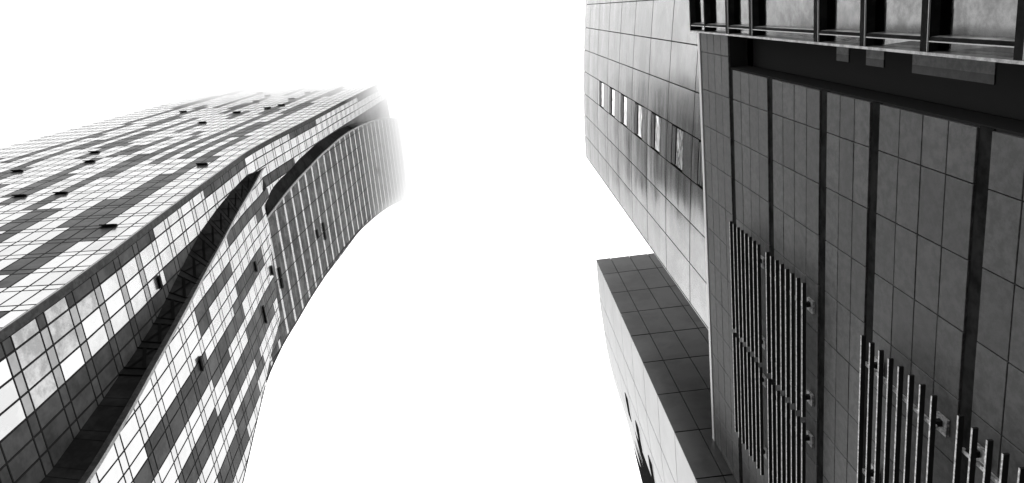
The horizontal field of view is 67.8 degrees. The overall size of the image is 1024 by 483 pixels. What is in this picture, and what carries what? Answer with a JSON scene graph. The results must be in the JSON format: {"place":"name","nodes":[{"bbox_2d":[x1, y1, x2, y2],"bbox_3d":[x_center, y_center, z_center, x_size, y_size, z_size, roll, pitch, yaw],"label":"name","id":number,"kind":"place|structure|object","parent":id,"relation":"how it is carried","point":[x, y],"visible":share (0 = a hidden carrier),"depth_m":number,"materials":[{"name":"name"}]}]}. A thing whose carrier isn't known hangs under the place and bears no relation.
{"place":"outdoors","nodes":[
{"label":"outdoors","id":0,"kind":"place"},
{"bbox_2d":[0,81,408,482],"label":"curved tower","id":1,"kind":"structure","parent":0,"point":[165,269],"depth_m":74.26,"materials":[{"name":"grey glass"}]},
{"bbox_2d":[0,0,653,482],"label":"sky","id":2,"kind":"structure","parent":0,"point":[458,336],"materials":[{"name":"white"}]},
{"bbox_2d":[596,253,736,482],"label":"panelled block","id":3,"kind":"structure","parent":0,"point":[656,332],"depth_m":33.01,"materials":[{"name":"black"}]},
{"bbox_2d":[625,394,631,421],"bbox_3d":[5.966,8.517,39.193,0.037,0.750,1.307,-12,-73,1],"label":"slit window","id":4,"kind":"structure","parent":3,"relation":"in","point":[625,394],"depth_m":39.04,"materials":[{"name":"grey glass"}]},
{"bbox_2d":[635,420,641,449],"bbox_3d":[6.067,9.325,36.514,0.037,0.750,1.307,-12,-73,1],"label":"slit window","id":5,"kind":"structure","parent":3,"relation":"in","point":[637,429],"depth_m":36.41,"materials":[{"name":"grey glass"}]},
{"bbox_2d":[648,455,654,482],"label":"slit window","id":6,"kind":"structure","parent":3,"relation":"in","point":[650,464],"depth_m":33.55,"materials":[{"name":"grey glass"}]},
{"label":"ground","id":7,"kind":"structure","parent":0,"visible":0},
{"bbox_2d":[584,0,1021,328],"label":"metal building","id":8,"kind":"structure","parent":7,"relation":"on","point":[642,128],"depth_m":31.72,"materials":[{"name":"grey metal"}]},
{"bbox_2d":[600,82,604,108],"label":"window","id":9,"kind":"structure","parent":8,"relation":"in","point":[601,84],"depth_m":45.44,"materials":[{"name":"white glass"}]},
{"bbox_2d":[610,88,614,117],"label":"window","id":10,"kind":"structure","parent":8,"relation":"in","point":[612,92],"depth_m":41.75,"materials":[{"name":"white glass"}]},
{"bbox_2d":[621,95,627,125],"bbox_3d":[5.671,-6.558,38.092,0.149,1.730,1.477,-2,-73,-1],"label":"window","id":11,"kind":"structure","parent":8,"relation":"in","point":[624,99],"depth_m":38.29,"materials":[{"name":"white glass"}]},
{"bbox_2d":[635,103,643,137],"bbox_3d":[5.803,-5.490,34.552,0.149,1.730,1.477,-2,-73,-1],"label":"window","id":12,"kind":"structure","parent":8,"relation":"in","point":[638,109],"depth_m":34.69,"materials":[{"name":"white glass"}]},
{"bbox_2d":[651,113,661,151],"bbox_3d":[5.933,-4.442,31.079,0.149,1.730,1.477,-2,-73,-1],"label":"window","id":13,"kind":"structure","parent":8,"relation":"in","point":[656,121],"depth_m":31.20,"materials":[{"name":"white glass"}]},
{"bbox_2d":[672,126,685,172],"bbox_3d":[6.062,-3.400,27.625,0.149,1.730,1.477,-2,-73,-1],"label":"window","id":14,"kind":"structure","parent":8,"relation":"in","point":[677,135],"depth_m":27.70,"materials":[{"name":"black glass"}]},
{"bbox_2d":[698,142,702,186],"bbox_3d":[6.197,-2.354,24.142,0.140,1.690,1.466,-2,-73,-1],"label":"window","id":15,"kind":"structure","parent":8,"relation":"in","point":[700,175],"depth_m":24.73,"materials":[{"name":"black glass"}]},
{"bbox_2d":[689,0,1023,482],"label":"stone building","id":16,"kind":"structure","parent":7,"relation":"on","point":[890,225],"depth_m":12.62,"materials":[{"name":"grey stone"}]},
{"bbox_2d":[729,221,765,362],"bbox_3d":[5.981,1.172,19.304,0.285,2.307,3.058,-7,-73,0],"label":"bar grille","id":17,"kind":"object","parent":16,"relation":"attached to","point":[747,277],"visible":1,"depth_m":19.09,"materials":[{"name":"grey metal"}]},
{"bbox_2d":[732,332,767,474],"bbox_3d":[6.330,4.199,20.241,0.285,2.327,3.081,-7,-73,0],"label":"bar grille","id":18,"kind":"object","parent":16,"relation":"attached to","point":[754,383],"visible":0.99,"depth_m":20.01,"materials":[{"name":"grey metal"}]},
{"bbox_2d":[765,252,814,416],"bbox_3d":[6.077,1.953,16.722,0.285,2.166,3.050,-7,-73,0],"label":"bar grille","id":19,"kind":"object","parent":16,"relation":"attached to","point":[782,336],"visible":1,"depth_m":16.56,"materials":[{"name":"grey metal"}]},
{"bbox_2d":[767,378,813,482],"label":"bar grille","id":20,"kind":"object","parent":16,"relation":"attached to","point":[778,406],"visible":1,"depth_m":17.54,"materials":[{"name":"grey metal"}]},
{"bbox_2d":[857,335,949,482],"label":"bar grille","id":21,"kind":"object","parent":16,"relation":"attached to","point":[937,420],"visible":1,"depth_m":12.22,"materials":[{"name":"grey metal"}]},
{"bbox_2d":[953,415,1023,482],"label":"bar grille","id":22,"kind":"object","parent":16,"relation":"attached to","point":[978,455],"visible":1,"depth_m":10.03,"materials":[{"name":"grey metal"}]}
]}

